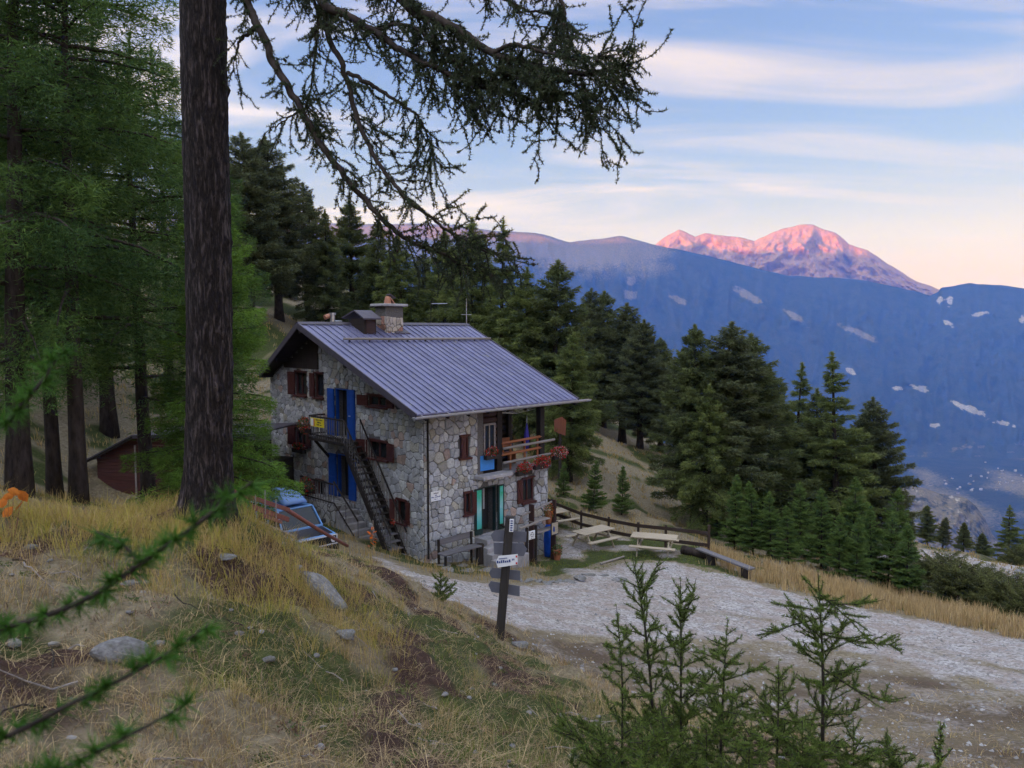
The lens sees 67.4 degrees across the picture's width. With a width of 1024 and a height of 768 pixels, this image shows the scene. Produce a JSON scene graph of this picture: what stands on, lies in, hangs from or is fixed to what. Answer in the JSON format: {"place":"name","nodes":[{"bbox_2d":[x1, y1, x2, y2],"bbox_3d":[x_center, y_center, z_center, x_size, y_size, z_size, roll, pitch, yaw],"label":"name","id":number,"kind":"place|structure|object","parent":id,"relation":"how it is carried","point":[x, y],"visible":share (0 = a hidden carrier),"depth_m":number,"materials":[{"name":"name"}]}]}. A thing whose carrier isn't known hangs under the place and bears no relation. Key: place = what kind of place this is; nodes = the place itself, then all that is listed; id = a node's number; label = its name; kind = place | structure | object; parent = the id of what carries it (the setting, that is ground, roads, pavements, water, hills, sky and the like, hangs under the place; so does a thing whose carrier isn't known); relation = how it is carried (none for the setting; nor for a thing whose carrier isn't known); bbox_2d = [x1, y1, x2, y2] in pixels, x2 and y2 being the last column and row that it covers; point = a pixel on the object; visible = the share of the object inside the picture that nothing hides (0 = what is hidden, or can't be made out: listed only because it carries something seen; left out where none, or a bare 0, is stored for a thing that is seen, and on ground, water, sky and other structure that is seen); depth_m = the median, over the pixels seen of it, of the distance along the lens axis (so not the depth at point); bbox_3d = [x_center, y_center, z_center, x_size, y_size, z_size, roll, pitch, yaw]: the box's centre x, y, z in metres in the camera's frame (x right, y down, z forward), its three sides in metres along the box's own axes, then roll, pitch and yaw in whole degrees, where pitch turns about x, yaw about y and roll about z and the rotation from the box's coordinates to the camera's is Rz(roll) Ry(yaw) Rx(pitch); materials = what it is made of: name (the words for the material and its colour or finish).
{"place":"outdoors","nodes":[
{"label":"outdoors","id":0,"kind":"place"},
{"bbox_2d":[0,197,1023,767],"bbox_3d":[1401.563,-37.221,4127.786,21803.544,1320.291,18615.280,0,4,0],"label":"ground","id":1,"kind":"structure","parent":0,"point":[990,503],"depth_m":14.32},
{"bbox_2d":[0,0,184,497],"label":"larch tree","id":2,"kind":"object","parent":1,"relation":"on","point":[18,464],"visible":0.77,"depth_m":16.74,"materials":[{"name":"green plant"}]},
{"bbox_2d":[0,0,185,498],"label":"larch tree","id":3,"kind":"object","parent":1,"relation":"on","point":[53,474],"visible":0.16,"depth_m":19.71,"materials":[{"name":"green plant"}]},
{"bbox_2d":[0,23,185,438],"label":"larch tree","id":4,"kind":"object","parent":1,"relation":"on","point":[108,422],"visible":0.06,"depth_m":33.61,"materials":[{"name":"green plant"}]},
{"bbox_2d":[89,636,150,664],"bbox_3d":[-2.769,1.907,5.458,0.260,0.210,0.387,2,5,32],"label":"rock","id":5,"kind":"object","parent":1,"relation":"on","point":[107,648],"visible":0.73,"depth_m":5.37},
{"bbox_2d":[0,0,250,503],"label":"larch tree","id":6,"kind":"object","parent":1,"relation":"on","point":[78,482],"visible":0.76,"depth_m":17.49,"materials":[{"name":"green plant"}]},
{"bbox_2d":[0,29,270,506],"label":"larch tree","id":7,"kind":"object","parent":1,"relation":"on","point":[142,398],"visible":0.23,"depth_m":23.20,"materials":[{"name":"green plant"}]},
{"bbox_2d":[0,335,277,767],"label":"larch sapling","id":8,"kind":"object","parent":1,"relation":"on","point":[18,412],"visible":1,"depth_m":0.90,"materials":[{"name":"green plant"}]},
{"bbox_2d":[58,43,259,400],"bbox_3d":[-17.343,-7.504,39.275,8.879,19.079,9.015,1,4,13],"label":"larch tree","id":9,"kind":"object","parent":1,"relation":"on","point":[174,125],"visible":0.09,"depth_m":37.78,"materials":[{"name":"green plant"}]},
{"bbox_2d":[87,423,296,509],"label":"shed","id":10,"kind":"structure","parent":1,"relation":"on","point":[112,476],"depth_m":30.67,"materials":[{"name":"brown wood"}]},
{"bbox_2d":[145,120,272,349],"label":"larch tree","id":11,"kind":"object","parent":1,"relation":"on","point":[236,181],"visible":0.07,"depth_m":45.54,"materials":[{"name":"green plant"}]},
{"bbox_2d":[119,196,304,519],"bbox_3d":[-8.116,-0.550,20.669,4.454,10.056,4.291,1,4,7],"label":"larch tree","id":12,"kind":"object","parent":1,"relation":"on","point":[245,343],"visible":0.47,"depth_m":20.60,"materials":[{"name":"green plant"}]},
{"bbox_2d":[234,489,289,528],"bbox_3d":[-4.889,2.833,15.470,0.408,1.821,1.888,1,4,20],"label":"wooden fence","id":13,"kind":"object","parent":1,"relation":"on","point":[276,506],"visible":0.52,"depth_m":15.56,"materials":[{"name":"brown wood"}]},
{"bbox_2d":[229,131,306,325],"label":"pine tree","id":14,"kind":"object","parent":1,"relation":"on","point":[253,177],"visible":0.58,"depth_m":58.65,"materials":[{"name":"green plant"}]},
{"bbox_2d":[235,135,334,321],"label":"pine tree","id":15,"kind":"object","parent":1,"relation":"on","point":[296,236],"visible":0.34,"depth_m":62.61,"materials":[{"name":"green plant"}]},
{"bbox_2d":[249,501,338,548],"bbox_3d":[-7.036,4.573,24.349,3.414,1.584,1.760,4,6,45],"label":"parked car","id":16,"kind":"object","parent":1,"relation":"on","point":[308,512],"visible":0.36,"depth_m":23.77,"materials":[{"name":"blue paint"}]},
{"bbox_2d":[287,182,344,318],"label":"pine tree","id":17,"kind":"object","parent":1,"relation":"on","point":[314,219],"visible":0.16,"depth_m":70.41,"materials":[{"name":"green plant"}]},
{"bbox_2d":[292,209,355,321],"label":"larch tree","id":18,"kind":"object","parent":1,"relation":"on","point":[325,299],"visible":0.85,"depth_m":64.98,"materials":[{"name":"green plant"}]},
{"bbox_2d":[302,571,347,613],"bbox_3d":[-2.388,2.649,9.763,0.855,0.360,0.316,29,39,33],"label":"rock","id":19,"kind":"object","parent":1,"relation":"on","point":[317,580],"visible":0.69,"depth_m":9.62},
{"bbox_2d":[314,203,386,311],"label":"pine tree","id":20,"kind":"object","parent":1,"relation":"on","point":[349,235],"visible":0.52,"depth_m":74.42,"materials":[{"name":"green plant"}]},
{"bbox_2d":[343,220,406,319],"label":"larch tree","id":21,"kind":"object","parent":1,"relation":"on","point":[368,284],"visible":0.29,"depth_m":66.86,"materials":[{"name":"green plant"}]},
{"bbox_2d":[371,236,432,322],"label":"larch tree","id":22,"kind":"object","parent":1,"relation":"on","point":[408,295],"visible":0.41,"depth_m":60.76,"materials":[{"name":"green plant"}]},
{"bbox_2d":[233,294,591,567],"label":"stone house","id":23,"kind":"structure","parent":1,"relation":"on","point":[413,415],"depth_m":29.56,"materials":[{"name":"stone"}]},
{"bbox_2d":[287,370,307,397],"bbox_3d":[-9.062,-0.021,32.595,1.379,1.120,0.326,4,6,45],"label":"window","id":24,"kind":"structure","parent":23,"relation":"in","point":[301,375],"depth_m":32.75,"materials":[{"name":"red paint"}]},
{"bbox_2d":[327,388,355,439],"bbox_3d":[-6.668,1.165,30.444,1.940,1.970,0.476,4,6,45],"label":"door","id":25,"kind":"structure","parent":23,"relation":"in","point":[351,426],"depth_m":30.64,"materials":[{"name":"blue paint"}]},
{"bbox_2d":[328,453,356,501],"bbox_3d":[-6.635,3.693,30.638,1.920,1.800,0.402,4,6,45],"label":"door","id":26,"kind":"structure","parent":23,"relation":"in","point":[332,460],"depth_m":30.84,"materials":[{"name":"blue paint"}]},
{"bbox_2d":[356,393,393,409],"bbox_3d":[-5.030,0.645,28.623,2.290,0.540,0.333,4,6,45],"label":"window","id":27,"kind":"structure","parent":23,"relation":"in","point":[379,400],"depth_m":28.81,"materials":[{"name":"red paint"}]},
{"bbox_2d":[356,438,393,462],"bbox_3d":[-5.037,2.471,28.736,2.342,0.800,0.366,4,6,45],"label":"window","id":28,"kind":"structure","parent":23,"relation":"in","point":[382,449],"depth_m":28.78,"materials":[{"name":"red paint"}]},
{"bbox_2d":[474,484,503,535],"bbox_3d":[-0.977,4.801,29.322,0.428,1.830,1.520,4,6,45],"label":"door","id":29,"kind":"structure","parent":23,"relation":"in","point":[478,517],"depth_m":29.49,"materials":[{"name":"paint"}]},
{"bbox_2d":[517,475,536,504],"bbox_3d":[0.542,4.242,30.678,0.260,1.080,1.084,4,6,45],"label":"window","id":30,"kind":"structure","parent":23,"relation":"in","point":[524,486],"depth_m":30.75,"materials":[{"name":"red paint"}]},
{"bbox_2d":[173,0,674,531],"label":"larch tree","id":31,"kind":"object","parent":1,"relation":"on","point":[205,152],"visible":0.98,"depth_m":8.59,"materials":[{"name":"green plant"}]},
{"bbox_2d":[0,518,855,767],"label":"sticks","id":32,"kind":"object","parent":1,"relation":"on","point":[167,758],"visible":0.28,"depth_m":6.55,"materials":[{"name":"wood"}]},
{"bbox_2d":[415,230,465,322],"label":"larch tree","id":33,"kind":"object","parent":1,"relation":"on","point":[433,278],"visible":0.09,"depth_m":62.41,"materials":[{"name":"green plant"}]},
{"bbox_2d":[0,511,898,762],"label":"rubble","id":34,"kind":"object","parent":1,"relation":"on","point":[444,693],"visible":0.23,"depth_m":7.40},
{"bbox_2d":[435,531,481,565],"bbox_3d":[-1.888,6.008,27.381,0.520,1.170,1.750,4,6,45],"label":"bench","id":35,"kind":"object","parent":1,"relation":"on","point":[454,538],"depth_m":27.39,"materials":[{"name":"grey wood"}]},
{"bbox_2d":[427,216,506,347],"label":"larch tree","id":36,"kind":"object","parent":1,"relation":"on","point":[476,307],"visible":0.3,"depth_m":55.02,"materials":[{"name":"green plant"}]},
{"bbox_2d":[0,503,945,767],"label":"undergrowth","id":37,"kind":"object","parent":1,"relation":"on","point":[266,755],"visible":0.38,"depth_m":6.85,"materials":[{"name":"green plant"}]},
{"bbox_2d":[472,219,522,418],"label":"pine tree","id":38,"kind":"object","parent":1,"relation":"on","point":[497,311],"visible":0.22,"depth_m":50.85,"materials":[{"name":"green plant"}]},
{"bbox_2d":[489,515,526,640],"bbox_3d":[-0.082,3.890,15.024,0.769,2.666,0.356,0,4,0],"label":"signpost","id":39,"kind":"object","parent":1,"relation":"on","point":[508,550],"visible":0.94,"depth_m":14.93,"materials":[{"name":"grey wood"}]},
{"bbox_2d":[0,295,1023,639],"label":"meadow grass","id":40,"kind":"structure","parent":1,"relation":"on","point":[932,607],"depth_m":28.21,"materials":[{"name":"plant"}]},
{"bbox_2d":[492,266,561,445],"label":"larch tree","id":41,"kind":"object","parent":1,"relation":"on","point":[525,294],"visible":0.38,"depth_m":48.88,"materials":[{"name":"green plant"}]},
{"bbox_2d":[521,499,555,561],"bbox_3d":[1.062,5.986,30.094,0.350,2.700,1.857,4,6,45],"label":"plant shelf","id":42,"kind":"object","parent":1,"relation":"on","point":[541,530],"visible":0.67,"depth_m":29.99,"materials":[{"name":"brown wood"}]},
{"bbox_2d":[512,258,618,443],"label":"pine tree","id":43,"kind":"object","parent":1,"relation":"on","point":[555,316],"visible":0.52,"depth_m":48.34,"materials":[{"name":"green plant"}]},
{"bbox_2d":[528,331,604,482],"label":"larch tree","id":44,"kind":"object","parent":1,"relation":"on","point":[577,425],"visible":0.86,"depth_m":45.20,"materials":[{"name":"green plant"}]},
{"bbox_2d":[565,525,621,550],"bbox_3d":[3.511,6.680,33.184,1.840,0.800,1.650,-3,5,-38],"label":"picnic table","id":45,"kind":"object","parent":1,"relation":"on","point":[588,531],"visible":0.99,"depth_m":33.02,"materials":[{"name":"brown wood"}]},
{"bbox_2d":[580,460,607,513],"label":"young spruce","id":46,"kind":"object","parent":1,"relation":"on","point":[591,498],"visible":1,"depth_m":40.78,"materials":[{"name":"green plant"}]},
{"bbox_2d":[573,287,617,400],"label":"pine tree","id":47,"kind":"object","parent":1,"relation":"on","point":[594,318],"visible":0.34,"depth_m":72.63,"materials":[{"name":"green plant"}]},
{"bbox_2d":[566,717,628,767],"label":"larch sapling","id":48,"kind":"object","parent":1,"relation":"on","point":[601,752],"visible":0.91,"depth_m":5.62,"materials":[{"name":"green plant"}]},
{"bbox_2d":[545,604,672,767],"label":"larch sapling","id":49,"kind":"object","parent":1,"relation":"on","point":[587,727],"visible":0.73,"depth_m":5.89,"materials":[{"name":"green plant"}]},
{"bbox_2d":[589,302,653,443],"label":"pine tree","id":50,"kind":"object","parent":1,"relation":"on","point":[620,333],"visible":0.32,"depth_m":73.24,"materials":[{"name":"green plant"}]},
{"bbox_2d":[611,465,634,514],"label":"young spruce","id":51,"kind":"object","parent":1,"relation":"on","point":[622,490],"visible":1,"depth_m":41.86,"materials":[{"name":"green plant"}]},
{"bbox_2d":[547,498,709,549],"bbox_3d":[4.692,6.473,34.625,9.249,1.804,0.533,4,6,44],"label":"plank fence","id":52,"kind":"object","parent":1,"relation":"on","point":[638,525],"visible":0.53,"depth_m":33.58,"materials":[{"name":"brown wood"}]},
{"bbox_2d":[592,712,674,767],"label":"larch sapling","id":53,"kind":"object","parent":1,"relation":"on","point":[635,763],"visible":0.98,"depth_m":5.21,"materials":[{"name":"green plant"}]},
{"bbox_2d":[601,318,670,449],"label":"pine tree","id":54,"kind":"object","parent":1,"relation":"on","point":[640,349],"visible":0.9,"depth_m":68.50,"materials":[{"name":"green plant"}]},
{"bbox_2d":[618,337,678,452],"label":"pine tree","id":55,"kind":"object","parent":1,"relation":"on","point":[665,353],"visible":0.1,"depth_m":71.14,"materials":[{"name":"green plant"}]},
{"bbox_2d":[608,554,689,767],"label":"larch sapling","id":56,"kind":"object","parent":1,"relation":"on","point":[638,675],"visible":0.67,"depth_m":6.30,"materials":[{"name":"green plant"}]},
{"bbox_2d":[629,532,678,556],"bbox_3d":[5.829,6.609,31.481,1.840,0.800,1.650,1,4,18],"label":"picnic table","id":57,"kind":"object","parent":1,"relation":"on","point":[641,536],"visible":0.91,"depth_m":31.26,"materials":[{"name":"brown wood"}]},
{"bbox_2d":[642,348,683,465],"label":"pine tree","id":58,"kind":"object","parent":1,"relation":"on","point":[662,408],"visible":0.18,"depth_m":65.61,"materials":[{"name":"green plant"}]},
{"bbox_2d":[623,694,708,767],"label":"larch sapling","id":59,"kind":"object","parent":1,"relation":"on","point":[664,741],"visible":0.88,"depth_m":5.30,"materials":[{"name":"green plant"}]},
{"bbox_2d":[626,576,733,766],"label":"larch sapling","id":60,"kind":"object","parent":1,"relation":"on","point":[683,612],"visible":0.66,"depth_m":6.18,"materials":[{"name":"green plant"}]},
{"bbox_2d":[645,323,750,524],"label":"pine tree","id":61,"kind":"object","parent":1,"relation":"on","point":[679,427],"visible":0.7,"depth_m":43.60,"materials":[{"name":"green plant"}]},
{"bbox_2d":[656,708,745,767],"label":"larch sapling","id":62,"kind":"object","parent":1,"relation":"on","point":[709,754],"visible":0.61,"depth_m":5.50,"materials":[{"name":"green plant"}]},
{"bbox_2d":[387,563,1023,767],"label":"gravel","id":63,"kind":"structure","parent":1,"relation":"on","point":[907,702],"depth_m":18.29,"materials":[{"name":"gravel"}]},
{"bbox_2d":[669,384,749,533],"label":"larch tree","id":64,"kind":"object","parent":1,"relation":"on","point":[718,490],"visible":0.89,"depth_m":42.04,"materials":[{"name":"green plant"}]},
{"bbox_2d":[653,616,770,767],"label":"larch sapling","id":65,"kind":"object","parent":1,"relation":"on","point":[716,706],"visible":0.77,"depth_m":5.70,"materials":[{"name":"green plant"}]},
{"bbox_2d":[647,320,789,527],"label":"pine tree","id":66,"kind":"object","parent":1,"relation":"on","point":[733,387],"visible":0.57,"depth_m":43.41,"materials":[{"name":"green plant"}]},
{"bbox_2d":[715,475,748,550],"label":"young spruce","id":67,"kind":"object","parent":1,"relation":"on","point":[732,523],"visible":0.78,"depth_m":38.79,"materials":[{"name":"green plant"}]},
{"bbox_2d":[691,711,798,767],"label":"larch sapling","id":68,"kind":"object","parent":1,"relation":"on","point":[723,763],"visible":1,"depth_m":5.12,"materials":[{"name":"green plant"}]},
{"bbox_2d":[683,332,821,530],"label":"pine tree","id":69,"kind":"object","parent":1,"relation":"on","point":[788,432],"visible":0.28,"depth_m":44.60,"materials":[{"name":"green plant"}]},
{"bbox_2d":[733,481,772,554],"bbox_3d":[11.936,6.828,37.767,1.752,4.185,2.046,3,5,38],"label":"young spruce","id":70,"kind":"object","parent":1,"relation":"on","point":[749,521],"visible":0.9,"depth_m":37.74,"materials":[{"name":"green plant"}]},
{"bbox_2d":[749,492,791,559],"bbox_3d":[12.704,7.085,37.463,1.794,3.853,2.125,-5,3,-40],"label":"young spruce","id":71,"kind":"object","parent":1,"relation":"on","point":[767,518],"visible":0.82,"depth_m":37.33,"materials":[{"name":"green plant"}]},
{"bbox_2d":[736,367,811,523],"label":"larch tree","id":72,"kind":"object","parent":1,"relation":"on","point":[788,419],"visible":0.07,"depth_m":48.69,"materials":[{"name":"green plant"}]},
{"bbox_2d":[725,658,828,767],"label":"larch sapling","id":73,"kind":"object","parent":1,"relation":"on","point":[767,709],"visible":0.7,"depth_m":5.50,"materials":[{"name":"green plant"}]},
{"bbox_2d":[769,505,805,564],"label":"young spruce","id":74,"kind":"object","parent":1,"relation":"on","point":[784,534],"visible":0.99,"depth_m":36.34,"materials":[{"name":"green plant"}]},
{"bbox_2d":[755,717,843,767],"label":"larch sapling","id":75,"kind":"object","parent":1,"relation":"on","point":[826,753],"visible":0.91,"depth_m":5.30,"materials":[{"name":"green plant"}]},
{"bbox_2d":[786,481,817,557],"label":"young spruce","id":76,"kind":"object","parent":1,"relation":"on","point":[806,522],"visible":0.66,"depth_m":40.71,"materials":[{"name":"green plant"}]},
{"bbox_2d":[782,362,825,520],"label":"larch tree","id":77,"kind":"object","parent":1,"relation":"on","point":[801,404],"visible":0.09,"depth_m":50.97,"materials":[{"name":"green plant"}]},
{"bbox_2d":[773,387,842,538],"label":"larch tree","id":78,"kind":"object","parent":1,"relation":"on","point":[805,473],"visible":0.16,"depth_m":47.94,"materials":[{"name":"green plant"}]},
{"bbox_2d":[799,488,843,569],"bbox_3d":[15.194,7.397,37.853,2.214,4.592,1.860,2,5,31],"label":"young spruce","id":79,"kind":"object","parent":1,"relation":"on","point":[822,525],"visible":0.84,"depth_m":37.88,"materials":[{"name":"green plant"}]},
{"bbox_2d":[754,569,913,767],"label":"larch sapling","id":80,"kind":"object","parent":1,"relation":"on","point":[822,709],"visible":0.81,"depth_m":5.89,"materials":[{"name":"green plant"}]},
{"bbox_2d":[778,351,889,552],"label":"larch tree","id":81,"kind":"object","parent":1,"relation":"on","point":[848,462],"visible":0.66,"depth_m":45.10,"materials":[{"name":"green plant"}]},
{"bbox_2d":[820,512,856,577],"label":"young spruce","id":82,"kind":"object","parent":1,"relation":"on","point":[835,549],"visible":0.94,"depth_m":35.86,"materials":[{"name":"green plant"}]},
{"bbox_2d":[828,477,879,560],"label":"young spruce","id":83,"kind":"object","parent":1,"relation":"on","point":[854,505],"visible":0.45,"depth_m":42.64,"materials":[{"name":"green plant"}]},
{"bbox_2d":[839,517,874,583],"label":"young spruce","id":84,"kind":"object","parent":1,"relation":"on","point":[860,569],"visible":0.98,"depth_m":35.25,"materials":[{"name":"green plant"}]},
{"bbox_2d":[829,713,889,767],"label":"larch sapling","id":85,"kind":"object","parent":1,"relation":"on","point":[850,734],"visible":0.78,"depth_m":5.80,"materials":[{"name":"green plant"}]},
{"bbox_2d":[852,504,892,576],"bbox_3d":[17.370,7.850,37.367,1.706,4.111,2.023,-3,5,-34],"label":"young spruce","id":86,"kind":"object","parent":1,"relation":"on","point":[875,532],"visible":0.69,"depth_m":37.26,"materials":[{"name":"green plant"}]},
{"bbox_2d":[838,396,924,557],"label":"pine tree","id":87,"kind":"object","parent":1,"relation":"on","point":[879,441],"visible":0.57,"depth_m":46.77,"materials":[{"name":"green plant"}]},
{"bbox_2d":[870,512,906,588],"bbox_3d":[18.107,8.075,37.022,1.940,4.011,2.409,4,4,26],"label":"young spruce","id":88,"kind":"object","parent":1,"relation":"on","point":[889,537],"visible":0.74,"depth_m":36.75,"materials":[{"name":"green plant"}]},
{"bbox_2d":[872,487,920,567],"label":"young spruce","id":89,"kind":"object","parent":1,"relation":"on","point":[897,496],"visible":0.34,"depth_m":43.52,"materials":[{"name":"green plant"}]},
{"bbox_2d":[858,734,936,767],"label":"larch sapling","id":90,"kind":"object","parent":1,"relation":"on","point":[895,761],"visible":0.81,"depth_m":6.00,"materials":[{"name":"green plant"}]},
{"bbox_2d":[890,523,929,592],"bbox_3d":[18.590,8.351,35.763,1.766,3.893,2.191,2,4,27],"label":"young spruce","id":91,"kind":"object","parent":1,"relation":"on","point":[913,574],"visible":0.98,"depth_m":35.68,"materials":[{"name":"green plant"}]},
{"bbox_2d":[914,505,941,543],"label":"pine tree","id":92,"kind":"object","parent":1,"relation":"on","point":[926,529],"visible":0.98,"depth_m":61.60,"materials":[{"name":"green plant"}]},
{"bbox_2d":[909,548,971,593],"bbox_3d":[20.721,9.212,37.009,3.078,2.625,2.674,-1,5,-19],"label":"pine bush","id":93,"kind":"object","parent":1,"relation":"on","point":[926,566],"visible":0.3,"depth_m":36.81,"materials":[{"name":"green plant"}]},
{"bbox_2d":[920,553,987,605],"bbox_3d":[19.604,9.067,33.964,3.008,2.934,3.519,-1,3,-3],"label":"pine bush","id":94,"kind":"object","parent":1,"relation":"on","point":[943,579],"visible":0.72,"depth_m":33.90,"materials":[{"name":"green plant"}]},
{"bbox_2d":[948,562,1003,609],"bbox_3d":[20.053,9.023,32.911,2.330,2.471,2.906,-1,4,-16],"label":"pine bush","id":95,"kind":"object","parent":1,"relation":"on","point":[975,583],"visible":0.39,"depth_m":32.84,"materials":[{"name":"green plant"}]},
{"bbox_2d":[969,567,1023,614],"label":"pine bush","id":96,"kind":"object","parent":1,"relation":"on","point":[995,594],"visible":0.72,"depth_m":29.90,"materials":[{"name":"green plant"}]},
{"bbox_2d":[986,505,1023,563],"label":"larch tree","id":97,"kind":"object","parent":1,"relation":"on","point":[1008,536],"visible":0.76,"depth_m":59.78,"materials":[{"name":"green plant"}]},
{"bbox_2d":[993,579,1023,622],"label":"pine bush","id":98,"kind":"object","parent":1,"relation":"on","point":[1017,598],"visible":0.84,"depth_m":27.09,"materials":[{"name":"green plant"}]},
{"bbox_2d":[0,482,1023,767],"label":"grass","id":99,"kind":"structure","parent":0,"point":[44,512],"depth_m":7.77,"materials":[{"name":"plant"}]},
{"bbox_2d":[2,0,1023,289],"label":"sky","id":100,"kind":"structure","parent":0,"point":[894,129],"materials":[{"name":"blue"}]},
{"bbox_2d":[157,214,1023,458],"bbox_3d":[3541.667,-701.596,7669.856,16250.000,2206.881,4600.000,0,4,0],"label":"mountain slope","id":101,"kind":"structure","parent":0,"point":[939,373],"depth_m":7334.60,"materials":[{"name":"stone"}]},
{"bbox_2d":[655,224,938,294],"bbox_3d":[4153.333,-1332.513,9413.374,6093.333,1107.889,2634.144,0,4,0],"label":"rocky peak","id":102,"kind":"structure","parent":0,"point":[809,250],"depth_m":8789.01,"materials":[{"name":"stone"}]},
{"bbox_2d":[877,487,1015,558],"bbox_3d":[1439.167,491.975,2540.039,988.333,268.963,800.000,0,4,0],"label":"rocky hill","id":103,"kind":"structure","parent":0,"point":[957,511],"depth_m":2550.45,"materials":[{"name":"stone"}]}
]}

